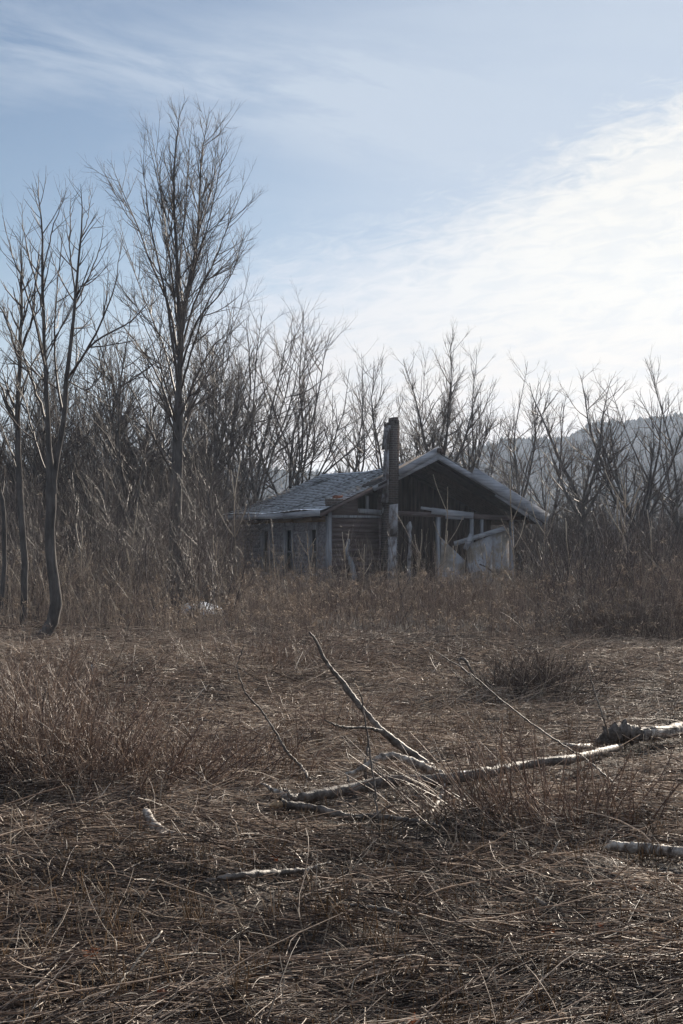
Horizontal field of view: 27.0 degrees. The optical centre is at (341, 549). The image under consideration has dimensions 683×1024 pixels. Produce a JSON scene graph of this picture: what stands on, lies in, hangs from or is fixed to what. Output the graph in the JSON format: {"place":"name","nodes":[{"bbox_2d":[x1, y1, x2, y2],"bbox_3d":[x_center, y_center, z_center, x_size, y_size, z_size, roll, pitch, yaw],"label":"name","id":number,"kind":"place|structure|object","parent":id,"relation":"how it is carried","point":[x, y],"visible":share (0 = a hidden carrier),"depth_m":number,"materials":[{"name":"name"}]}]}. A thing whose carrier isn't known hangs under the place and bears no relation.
{"place":"outdoors","nodes":[
{"label":"outdoors","id":0,"kind":"place"},
{"bbox_2d":[0,582,682,1023],"bbox_3d":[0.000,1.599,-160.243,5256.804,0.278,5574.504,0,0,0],"label":"ground","id":1,"kind":"structure","parent":0,"point":[210,888],"depth_m":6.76,"materials":[{"name":"brown plant"}]},
{"bbox_2d":[0,415,14,614],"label":"bare sapling","id":2,"kind":"object","parent":1,"relation":"on","point":[4,565],"visible":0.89,"depth_m":27.96,"materials":[{"name":"brown plant"}]},
{"bbox_2d":[2,428,42,541],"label":"bare tree","id":3,"kind":"object","parent":1,"relation":"on","point":[25,479],"visible":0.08,"depth_m":46.65,"materials":[{"name":"brown plant"}]},
{"bbox_2d":[0,240,59,628],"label":"bare tree","id":4,"kind":"object","parent":1,"relation":"on","point":[16,405],"visible":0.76,"depth_m":26.95,"materials":[{"name":"brown plant"}]},
{"bbox_2d":[0,421,63,542],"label":"bare tree","id":5,"kind":"object","parent":1,"relation":"on","point":[23,475],"visible":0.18,"depth_m":46.29,"materials":[{"name":"brown plant"}]},
{"bbox_2d":[1,453,84,561],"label":"bare tree","id":6,"kind":"object","parent":1,"relation":"on","point":[35,509],"visible":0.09,"depth_m":45.31,"materials":[{"name":"brown plant"}]},
{"bbox_2d":[0,343,101,512],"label":"bare tree","id":7,"kind":"object","parent":1,"relation":"on","point":[27,427],"visible":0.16,"depth_m":49.93,"materials":[{"name":"brown plant"}]},
{"bbox_2d":[0,350,103,545],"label":"bare tree","id":8,"kind":"object","parent":1,"relation":"on","point":[30,445],"visible":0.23,"depth_m":47.85,"materials":[{"name":"brown plant"}]},
{"bbox_2d":[0,298,111,564],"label":"bare tree","id":9,"kind":"object","parent":1,"relation":"on","point":[34,473],"visible":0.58,"depth_m":41.64,"materials":[{"name":"brown plant"}]},
{"bbox_2d":[9,349,132,519],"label":"bare tree","id":10,"kind":"object","parent":1,"relation":"on","point":[66,430],"visible":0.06,"depth_m":57.52,"materials":[{"name":"brown plant"}]},
{"bbox_2d":[3,301,142,524],"bbox_3d":[-10.090,-3.650,52.886,4.697,10.730,5.294,0,0,25],"label":"bare tree","id":11,"kind":"object","parent":1,"relation":"on","point":[70,404],"visible":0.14,"depth_m":52.17,"materials":[{"name":"brown plant"}]},
{"bbox_2d":[0,168,158,639],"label":"bare tree","id":12,"kind":"object","parent":1,"relation":"on","point":[50,466],"visible":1,"depth_m":24.95,"materials":[{"name":"brown plant"}]},
{"bbox_2d":[42,465,117,569],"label":"bare tree","id":13,"kind":"object","parent":1,"relation":"on","point":[73,518],"visible":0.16,"depth_m":46.03,"materials":[{"name":"brown plant"}]},
{"bbox_2d":[22,352,139,576],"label":"bare tree","id":14,"kind":"object","parent":1,"relation":"on","point":[94,447],"visible":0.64,"depth_m":43.07,"materials":[{"name":"brown plant"}]},
{"bbox_2d":[75,523,92,619],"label":"sapling","id":15,"kind":"object","parent":1,"relation":"on","point":[81,560],"visible":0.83,"depth_m":29.86,"materials":[{"name":"plant"}]},
{"bbox_2d":[0,276,170,564],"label":"bare tree","id":16,"kind":"object","parent":1,"relation":"on","point":[113,399],"visible":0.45,"depth_m":46.03,"materials":[{"name":"brown plant"}]},
{"bbox_2d":[0,605,183,704],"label":"bush","id":17,"kind":"object","parent":1,"relation":"on","point":[69,664],"visible":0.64,"depth_m":15.21,"materials":[{"name":"plant"}]},
{"bbox_2d":[62,444,124,586],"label":"bare tree","id":18,"kind":"object","parent":1,"relation":"on","point":[87,492],"visible":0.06,"depth_m":51.25,"materials":[{"name":"brown plant"}]},
{"bbox_2d":[53,410,147,567],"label":"bare tree","id":19,"kind":"object","parent":1,"relation":"on","point":[100,488],"visible":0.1,"depth_m":49.13,"materials":[{"name":"brown plant"}]},
{"bbox_2d":[0,637,209,739],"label":"bush","id":20,"kind":"object","parent":1,"relation":"on","point":[94,663],"visible":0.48,"depth_m":12.35,"materials":[{"name":"plant"}]},
{"bbox_2d":[0,636,237,805],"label":"bush","id":21,"kind":"object","parent":1,"relation":"on","point":[19,724],"visible":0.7,"depth_m":9.72,"materials":[{"name":"plant"}]},
{"bbox_2d":[44,271,222,559],"bbox_3d":[-6.627,-3.722,47.321,5.931,10.855,6.931,0,0,0],"label":"bare tree","id":22,"kind":"object","parent":1,"relation":"on","point":[121,416],"visible":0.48,"depth_m":46.71,"materials":[{"name":"brown plant"}]},
{"bbox_2d":[124,502,142,609],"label":"sapling","id":23,"kind":"object","parent":1,"relation":"on","point":[132,544],"visible":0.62,"depth_m":33.07,"materials":[{"name":"plant"}]},
{"bbox_2d":[110,930,162,995],"bbox_3d":[-0.719,1.435,4.876,0.022,0.145,0.468,0,0,18],"label":"stick","id":24,"kind":"object","parent":1,"relation":"on","point":[143,952],"visible":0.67,"depth_m":4.93,"materials":[{"name":"wood"}]},
{"bbox_2d":[0,668,275,800],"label":"bush","id":25,"kind":"object","parent":1,"relation":"on","point":[37,746],"visible":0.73,"depth_m":9.35,"materials":[{"name":"plant"}]},
{"bbox_2d":[85,402,196,551],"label":"bare tree","id":26,"kind":"object","parent":1,"relation":"on","point":[130,495],"visible":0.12,"depth_m":47.22,"materials":[{"name":"brown plant"}]},
{"bbox_2d":[75,311,215,578],"bbox_3d":[-5.850,-2.629,40.691,3.966,8.600,3.940,0,0,-24],"label":"bare tree","id":27,"kind":"object","parent":1,"relation":"on","point":[119,461],"visible":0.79,"depth_m":40.78,"materials":[{"name":"brown plant"}]},
{"bbox_2d":[63,321,264,537],"bbox_3d":[-6.224,-3.272,50.555,7.460,10.099,4.589,0,0,-26],"label":"bare tree","id":28,"kind":"object","parent":1,"relation":"on","point":[226,448],"visible":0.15,"depth_m":50.62,"materials":[{"name":"brown plant"}]},
{"bbox_2d":[142,808,199,841],"bbox_3d":[-0.943,1.489,7.664,0.116,0.121,0.574,0,0,-40],"label":"log","id":29,"kind":"object","parent":1,"relation":"on","point":[146,811],"visible":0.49,"depth_m":7.71,"materials":[{"name":"white wood"}]},
{"bbox_2d":[82,91,266,606],"bbox_3d":[-4.354,-5.025,36.406,5.081,13.856,5.040,0,0,0],"label":"bare tree","id":30,"kind":"object","parent":1,"relation":"on","point":[181,309],"visible":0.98,"depth_m":35.91,"materials":[{"name":"brown plant"}]},
{"bbox_2d":[117,386,234,538],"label":"bare tree","id":31,"kind":"object","parent":1,"relation":"on","point":[164,478],"visible":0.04,"depth_m":52.97,"materials":[{"name":"brown plant"}]},
{"bbox_2d":[136,433,225,566],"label":"bare tree","id":32,"kind":"object","parent":1,"relation":"on","point":[187,500],"visible":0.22,"depth_m":47.55,"materials":[{"name":"brown plant"}]},
{"bbox_2d":[183,540,198,614],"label":"sapling","id":33,"kind":"object","parent":1,"relation":"on","point":[192,564],"visible":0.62,"depth_m":31.91,"materials":[{"name":"plant"}]},
{"bbox_2d":[0,700,387,806],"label":"bush","id":34,"kind":"object","parent":1,"relation":"on","point":[115,755],"visible":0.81,"depth_m":9.21,"materials":[{"name":"plant"}]},
{"bbox_2d":[79,705,330,780],"bbox_3d":[-1.098,1.360,9.922,1.559,0.563,1.489,0,0,-32],"label":"bush","id":35,"kind":"object","parent":1,"relation":"on","point":[231,758],"visible":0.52,"depth_m":9.84,"materials":[{"name":"plant"}]},
{"bbox_2d":[183,345,253,594],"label":"bare tree","id":36,"kind":"object","parent":1,"relation":"on","point":[217,459],"visible":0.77,"depth_m":43.93,"materials":[{"name":"brown plant"}]},
{"bbox_2d":[140,282,297,548],"bbox_3d":[-4.606,-4.131,52.081,6.031,11.771,7.430,0,0,0],"label":"bare tree","id":37,"kind":"object","parent":1,"relation":"on","point":[237,402],"visible":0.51,"depth_m":52.23,"materials":[{"name":"brown plant"}]},
{"bbox_2d":[161,438,290,558],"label":"bare tree","id":38,"kind":"object","parent":1,"relation":"on","point":[219,517],"visible":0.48,"depth_m":47.95,"materials":[{"name":"brown plant"}]},
{"bbox_2d":[217,455,246,602],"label":"sapling","id":39,"kind":"object","parent":1,"relation":"on","point":[234,516],"visible":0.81,"depth_m":35.74,"materials":[{"name":"plant"}]},
{"bbox_2d":[113,708,360,781],"bbox_3d":[-0.805,1.377,10.304,1.785,0.534,1.070,0,0,16],"label":"bush","id":40,"kind":"object","parent":1,"relation":"on","point":[272,745],"visible":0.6,"depth_m":10.20,"materials":[{"name":"plant"}]},
{"bbox_2d":[187,400,289,588],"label":"bare tree","id":41,"kind":"object","parent":1,"relation":"on","point":[237,499],"visible":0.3,"depth_m":56.48,"materials":[{"name":"brown plant"}]},
{"bbox_2d":[197,314,289,507],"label":"bare tree","id":42,"kind":"object","parent":1,"relation":"on","point":[268,376],"visible":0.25,"depth_m":63.58,"materials":[{"name":"brown plant"}]},
{"bbox_2d":[183,440,307,566],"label":"bare tree","id":43,"kind":"object","parent":1,"relation":"on","point":[253,476],"visible":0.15,"depth_m":57.68,"materials":[{"name":"brown plant"}]},
{"bbox_2d":[187,294,321,504],"bbox_3d":[-3.788,-4.324,57.181,6.377,12.144,7.379,0,0,0],"label":"bare tree","id":44,"kind":"object","parent":1,"relation":"on","point":[277,424],"visible":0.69,"depth_m":57.44,"materials":[{"name":"brown plant"}]},
{"bbox_2d":[88,610,444,668],"bbox_3d":[-0.913,1.326,20.007,4.963,0.838,3.422,0,0,0],"label":"bush","id":45,"kind":"object","parent":1,"relation":"on","point":[272,652],"visible":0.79,"depth_m":19.73,"materials":[{"name":"plant"}]},
{"bbox_2d":[206,862,330,881],"bbox_3d":[-0.292,1.481,6.566,0.732,0.082,0.122,0,0,-41],"label":"stick","id":46,"kind":"object","parent":1,"relation":"on","point":[252,873],"visible":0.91,"depth_m":6.46,"materials":[{"name":"wood"}]},
{"bbox_2d":[236,645,311,780],"bbox_3d":[-0.434,1.102,9.809,0.608,0.924,0.153,0,0,31],"label":"stick","id":47,"kind":"object","parent":1,"relation":"on","point":[284,747],"visible":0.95,"depth_m":9.85,"materials":[{"name":"wood"}]},
{"bbox_2d":[196,281,383,496],"bbox_3d":[-1.787,-4.785,61.038,8.352,12.967,7.542,0,0,-34],"label":"bare tree","id":48,"kind":"object","parent":1,"relation":"on","point":[290,459],"visible":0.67,"depth_m":60.19,"materials":[{"name":"brown plant"}]},
{"bbox_2d":[297,534,315,601],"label":"sapling","id":49,"kind":"object","parent":1,"relation":"on","point":[307,554],"visible":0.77,"depth_m":35.96,"materials":[{"name":"plant"}]},
{"bbox_2d":[258,309,373,491],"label":"bare tree","id":50,"kind":"object","parent":1,"relation":"on","point":[307,436],"visible":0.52,"depth_m":63.65,"materials":[{"name":"brown plant"}]},
{"bbox_2d":[241,682,438,743],"bbox_3d":[-0.030,1.366,12.043,1.656,0.584,1.298,0,0,0],"label":"bush","id":51,"kind":"object","parent":1,"relation":"on","point":[323,717],"visible":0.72,"depth_m":11.94,"materials":[{"name":"plant"}]},
{"bbox_2d":[0,433,682,629],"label":"thicket","id":52,"kind":"object","parent":1,"relation":"on","point":[152,542],"visible":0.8,"depth_m":33.90,"materials":[{"name":"brown plant"}]},
{"bbox_2d":[0,489,682,648],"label":"tall weeds","id":53,"kind":"object","parent":1,"relation":"on","point":[430,599],"visible":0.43,"depth_m":29.32,"materials":[{"name":"brown plant"}]},
{"bbox_2d":[0,615,682,1023],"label":"standing stalks","id":54,"kind":"object","parent":1,"relation":"on","point":[486,643],"visible":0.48,"depth_m":9.53,"materials":[{"name":"plant"}]},
{"bbox_2d":[0,405,682,540],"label":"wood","id":55,"kind":"object","parent":1,"relation":"on","point":[222,484],"visible":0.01,"depth_m":92.38,"materials":[{"name":"plant"}]},
{"bbox_2d":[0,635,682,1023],"bbox_3d":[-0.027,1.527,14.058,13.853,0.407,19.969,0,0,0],"label":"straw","id":56,"kind":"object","parent":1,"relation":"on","point":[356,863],"depth_m":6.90,"materials":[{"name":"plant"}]},
{"bbox_2d":[0,493,682,641],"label":"seed heads","id":57,"kind":"object","parent":1,"relation":"on","point":[367,597],"visible":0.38,"depth_m":28.26,"materials":[{"name":"plant"}]},
{"bbox_2d":[1,485,682,593],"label":"undergrowth","id":58,"kind":"object","parent":1,"relation":"on","point":[563,540],"visible":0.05,"depth_m":49.70,"materials":[{"name":"plant"}]},
{"bbox_2d":[316,338,391,472],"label":"bare tree","id":59,"kind":"object","parent":1,"relation":"on","point":[358,462],"visible":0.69,"depth_m":66.02,"materials":[{"name":"brown plant"}]},
{"bbox_2d":[358,689,380,841],"bbox_3d":[0.154,1.188,7.666,0.130,0.868,0.153,0,0,0],"label":"stick","id":60,"kind":"object","parent":1,"relation":"on","point":[375,798],"visible":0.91,"depth_m":7.66,"materials":[{"name":"wood"}]},
{"bbox_2d":[332,902,407,917],"bbox_3d":[0.113,1.486,5.880,0.336,0.046,0.027,0,0,19],"label":"stick","id":61,"kind":"object","parent":1,"relation":"on","point":[383,909],"visible":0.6,"depth_m":5.86,"materials":[{"name":"wood"}]},
{"bbox_2d":[219,417,549,602],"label":"derelict house","id":62,"kind":"structure","parent":1,"relation":"on","point":[408,491],"depth_m":46.40,"materials":[{"name":"grey wood"}]},
{"bbox_2d":[260,527,269,574],"bbox_3d":[-2.550,0.030,47.822,0.140,1.620,0.680,0,0,-29],"label":"window","id":63,"kind":"structure","parent":62,"relation":"in","point":[267,530],"depth_m":47.97,"materials":[{"name":"black"}]},
{"bbox_2d":[283,526,293,575],"bbox_3d":[-1.718,0.030,46.317,0.140,1.620,0.680,0,0,-29],"label":"window","id":64,"kind":"structure","parent":62,"relation":"in","point":[287,530],"depth_m":46.46,"materials":[{"name":"black"}]},
{"bbox_2d":[307,525,318,576],"bbox_3d":[-0.883,0.030,44.801,0.140,1.620,0.660,0,0,-29],"label":"window","id":65,"kind":"structure","parent":62,"relation":"in","point":[312,537],"depth_m":44.93,"materials":[{"name":"black"}]},
{"bbox_2d":[347,344,478,470],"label":"bare tree","id":66,"kind":"object","parent":1,"relation":"on","point":[378,456],"visible":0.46,"depth_m":67.65,"materials":[{"name":"brown plant"}]},
{"bbox_2d":[373,343,475,465],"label":"bare tree","id":67,"kind":"object","parent":1,"relation":"on","point":[401,447],"visible":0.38,"depth_m":67.04,"materials":[{"name":"brown plant"}]},
{"bbox_2d":[383,320,494,474],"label":"bare tree","id":68,"kind":"object","parent":1,"relation":"on","point":[434,439],"visible":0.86,"depth_m":61.02,"materials":[{"name":"brown plant"}]},
{"bbox_2d":[260,632,622,815],"bbox_3d":[0.770,1.132,10.095,1.599,1.119,3.496,0,0,32],"label":"fallen branch","id":69,"kind":"object","parent":1,"relation":"on","point":[314,795],"visible":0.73,"depth_m":9.48,"materials":[{"name":"wood"}]},
{"bbox_2d":[433,474,463,603],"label":"sapling","id":70,"kind":"object","parent":1,"relation":"on","point":[446,543],"visible":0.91,"depth_m":37.90,"materials":[{"name":"plant"}]},
{"bbox_2d":[413,766,517,830],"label":"bush","id":71,"kind":"object","parent":1,"relation":"on","point":[433,814],"visible":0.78,"depth_m":8.09,"materials":[{"name":"plant"}]},
{"bbox_2d":[423,337,512,473],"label":"bare tree","id":72,"kind":"object","parent":1,"relation":"on","point":[473,445],"visible":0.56,"depth_m":63.25,"materials":[{"name":"brown plant"}]},
{"bbox_2d":[458,657,479,683],"bbox_3d":[1.497,1.386,16.108,0.136,0.368,0.422,0,0,43],"label":"stick","id":73,"kind":"object","parent":1,"relation":"on","point":[465,661],"visible":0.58,"depth_m":15.99,"materials":[{"name":"wood"}]},
{"bbox_2d":[319,703,630,835],"bbox_3d":[0.718,1.280,8.401,1.839,0.765,1.476,0,0,0],"label":"bush","id":74,"kind":"object","parent":1,"relation":"on","point":[456,780],"visible":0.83,"depth_m":8.31,"materials":[{"name":"plant"}]},
{"bbox_2d":[438,371,512,484],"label":"bare tree","id":75,"kind":"object","parent":1,"relation":"on","point":[492,452],"visible":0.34,"depth_m":70.73,"materials":[{"name":"brown plant"}]},
{"bbox_2d":[499,534,507,594],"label":"sapling","id":76,"kind":"object","parent":1,"relation":"on","point":[501,558],"visible":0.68,"depth_m":35.12,"materials":[{"name":"plant"}]},
{"bbox_2d":[345,709,682,841],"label":"bush","id":77,"kind":"object","parent":1,"relation":"on","point":[531,793],"visible":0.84,"depth_m":8.18,"materials":[{"name":"plant"}]},
{"bbox_2d":[501,466,527,595],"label":"sapling","id":78,"kind":"object","parent":1,"relation":"on","point":[512,520],"visible":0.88,"depth_m":37.85,"materials":[{"name":"plant"}]},
{"bbox_2d":[485,433,550,585],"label":"bare tree","id":79,"kind":"object","parent":1,"relation":"on","point":[518,528],"visible":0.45,"depth_m":51.09,"materials":[{"name":"brown plant"}]},
{"bbox_2d":[473,350,570,567],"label":"bare tree","id":80,"kind":"object","parent":1,"relation":"on","point":[514,447],"visible":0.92,"depth_m":61.58,"materials":[{"name":"brown plant"}]},
{"bbox_2d":[407,637,649,813],"bbox_3d":[1.357,1.124,9.798,0.438,0.897,2.912,0,0,-27],"label":"stick","id":81,"kind":"object","parent":1,"relation":"on","point":[551,737],"visible":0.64,"depth_m":10.06,"materials":[{"name":"wood"}]},
{"bbox_2d":[531,492,554,604],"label":"sapling","id":82,"kind":"object","parent":1,"relation":"on","point":[544,527],"visible":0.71,"depth_m":36.95,"materials":[{"name":"plant"}]},
{"bbox_2d":[497,371,592,560],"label":"bare tree","id":83,"kind":"object","parent":1,"relation":"on","point":[548,489],"visible":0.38,"depth_m":66.08,"materials":[{"name":"brown plant"}]},
{"bbox_2d":[429,641,662,702],"bbox_3d":[2.214,1.313,15.403,2.668,0.653,1.968,0,0,0],"label":"bush","id":84,"kind":"object","parent":1,"relation":"on","point":[515,679],"visible":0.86,"depth_m":15.29,"materials":[{"name":"plant"}]},
{"bbox_2d":[501,493,591,577],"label":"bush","id":85,"kind":"object","parent":1,"relation":"on","point":[546,535],"visible":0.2,"depth_m":51.88,"materials":[{"name":"brown plant"}]},
{"bbox_2d":[529,470,581,569],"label":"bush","id":86,"kind":"object","parent":1,"relation":"on","point":[549,520],"visible":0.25,"depth_m":52.50,"materials":[{"name":"brown plant"}]},
{"bbox_2d":[562,518,576,596],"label":"sapling","id":87,"kind":"object","parent":1,"relation":"on","point":[567,551],"visible":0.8,"depth_m":33.92,"materials":[{"name":"plant"}]},
{"bbox_2d":[468,722,682,840],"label":"bush","id":88,"kind":"object","parent":1,"relation":"on","point":[568,804],"visible":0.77,"depth_m":8.03,"materials":[{"name":"plant"}]},
{"bbox_2d":[473,579,682,643],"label":"bush","id":89,"kind":"object","parent":1,"relation":"on","point":[646,616],"visible":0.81,"depth_m":24.41,"materials":[{"name":"plant"}]},
{"bbox_2d":[487,594,678,636],"bbox_3d":[4.370,1.250,25.951,4.154,0.876,3.002,0,0,-27],"label":"bush","id":90,"kind":"object","parent":1,"relation":"on","point":[577,620],"visible":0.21,"depth_m":25.95,"materials":[{"name":"plant"}]},
{"bbox_2d":[554,471,612,558],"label":"bare tree","id":91,"kind":"object","parent":1,"relation":"on","point":[577,519],"visible":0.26,"depth_m":51.50,"materials":[{"name":"brown plant"}]},
{"bbox_2d":[519,372,648,563],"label":"bare tree","id":92,"kind":"object","parent":1,"relation":"on","point":[586,495],"visible":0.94,"depth_m":49.86,"materials":[{"name":"brown plant"}]},
{"bbox_2d":[548,466,630,543],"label":"bare tree","id":93,"kind":"object","parent":1,"relation":"on","point":[573,514],"visible":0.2,"depth_m":61.70,"materials":[{"name":"brown plant"}]},
{"bbox_2d":[528,404,663,545],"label":"bare tree","id":94,"kind":"object","parent":1,"relation":"on","point":[598,497],"visible":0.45,"depth_m":59.39,"materials":[{"name":"brown plant"}]},
{"bbox_2d":[584,654,611,744],"bbox_3d":[2.053,1.234,11.405,0.206,0.802,0.426,0,0,15],"label":"stick","id":95,"kind":"object","parent":1,"relation":"on","point":[598,704],"visible":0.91,"depth_m":11.28,"materials":[{"name":"wood"}]},
{"bbox_2d":[535,357,682,563],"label":"bare tree","id":96,"kind":"object","parent":1,"relation":"on","point":[649,482],"visible":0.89,"depth_m":50.16,"materials":[{"name":"brown plant"}]},
{"bbox_2d":[605,491,635,577],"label":"sapling","id":97,"kind":"object","parent":1,"relation":"on","point":[617,516],"visible":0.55,"depth_m":34.94,"materials":[{"name":"plant"}]},
{"bbox_2d":[600,468,642,596],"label":"sapling","id":98,"kind":"object","parent":1,"relation":"on","point":[623,505],"visible":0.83,"depth_m":33.87,"materials":[{"name":"plant"}]},
{"bbox_2d":[562,719,682,749],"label":"broken log","id":99,"kind":"object","parent":1,"relation":"on","point":[626,729],"visible":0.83,"depth_m":11.48,"materials":[{"name":"grey wood"}]},
{"bbox_2d":[587,495,665,555],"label":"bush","id":100,"kind":"object","parent":1,"relation":"on","point":[623,521],"visible":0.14,"depth_m":52.80,"materials":[{"name":"brown plant"}]},
{"bbox_2d":[591,345,682,540],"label":"bare tree","id":101,"kind":"object","parent":1,"relation":"on","point":[676,502],"visible":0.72,"depth_m":52.05,"materials":[{"name":"brown plant"}]},
{"bbox_2d":[605,840,682,857],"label":"log","id":102,"kind":"object","parent":1,"relation":"on","point":[665,850],"visible":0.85,"depth_m":7.25,"materials":[{"name":"grey wood"}]},
{"bbox_2d":[647,509,662,604],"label":"sapling","id":103,"kind":"object","parent":1,"relation":"on","point":[651,542],"visible":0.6,"depth_m":32.61,"materials":[{"name":"plant"}]},
{"bbox_2d":[650,467,682,547],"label":"bare tree","id":104,"kind":"object","parent":1,"relation":"on","point":[672,515],"visible":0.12,"depth_m":58.55,"materials":[{"name":"brown plant"}]},
{"bbox_2d":[0,0,682,473],"label":"sky","id":105,"kind":"structure","parent":0,"point":[509,171],"materials":[{"name":"blue"}]},
{"bbox_2d":[8,420,682,536],"bbox_3d":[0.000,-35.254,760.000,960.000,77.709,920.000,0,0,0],"label":"hill","id":106,"kind":"structure","parent":0,"point":[635,444],"depth_m":593.66,"materials":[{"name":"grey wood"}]},
{"bbox_2d":[1,412,682,505],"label":"hill trees","id":107,"kind":"object","parent":106,"relation":"on","point":[527,441],"visible":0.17,"depth_m":651.58,"materials":[{"name":"plant"}]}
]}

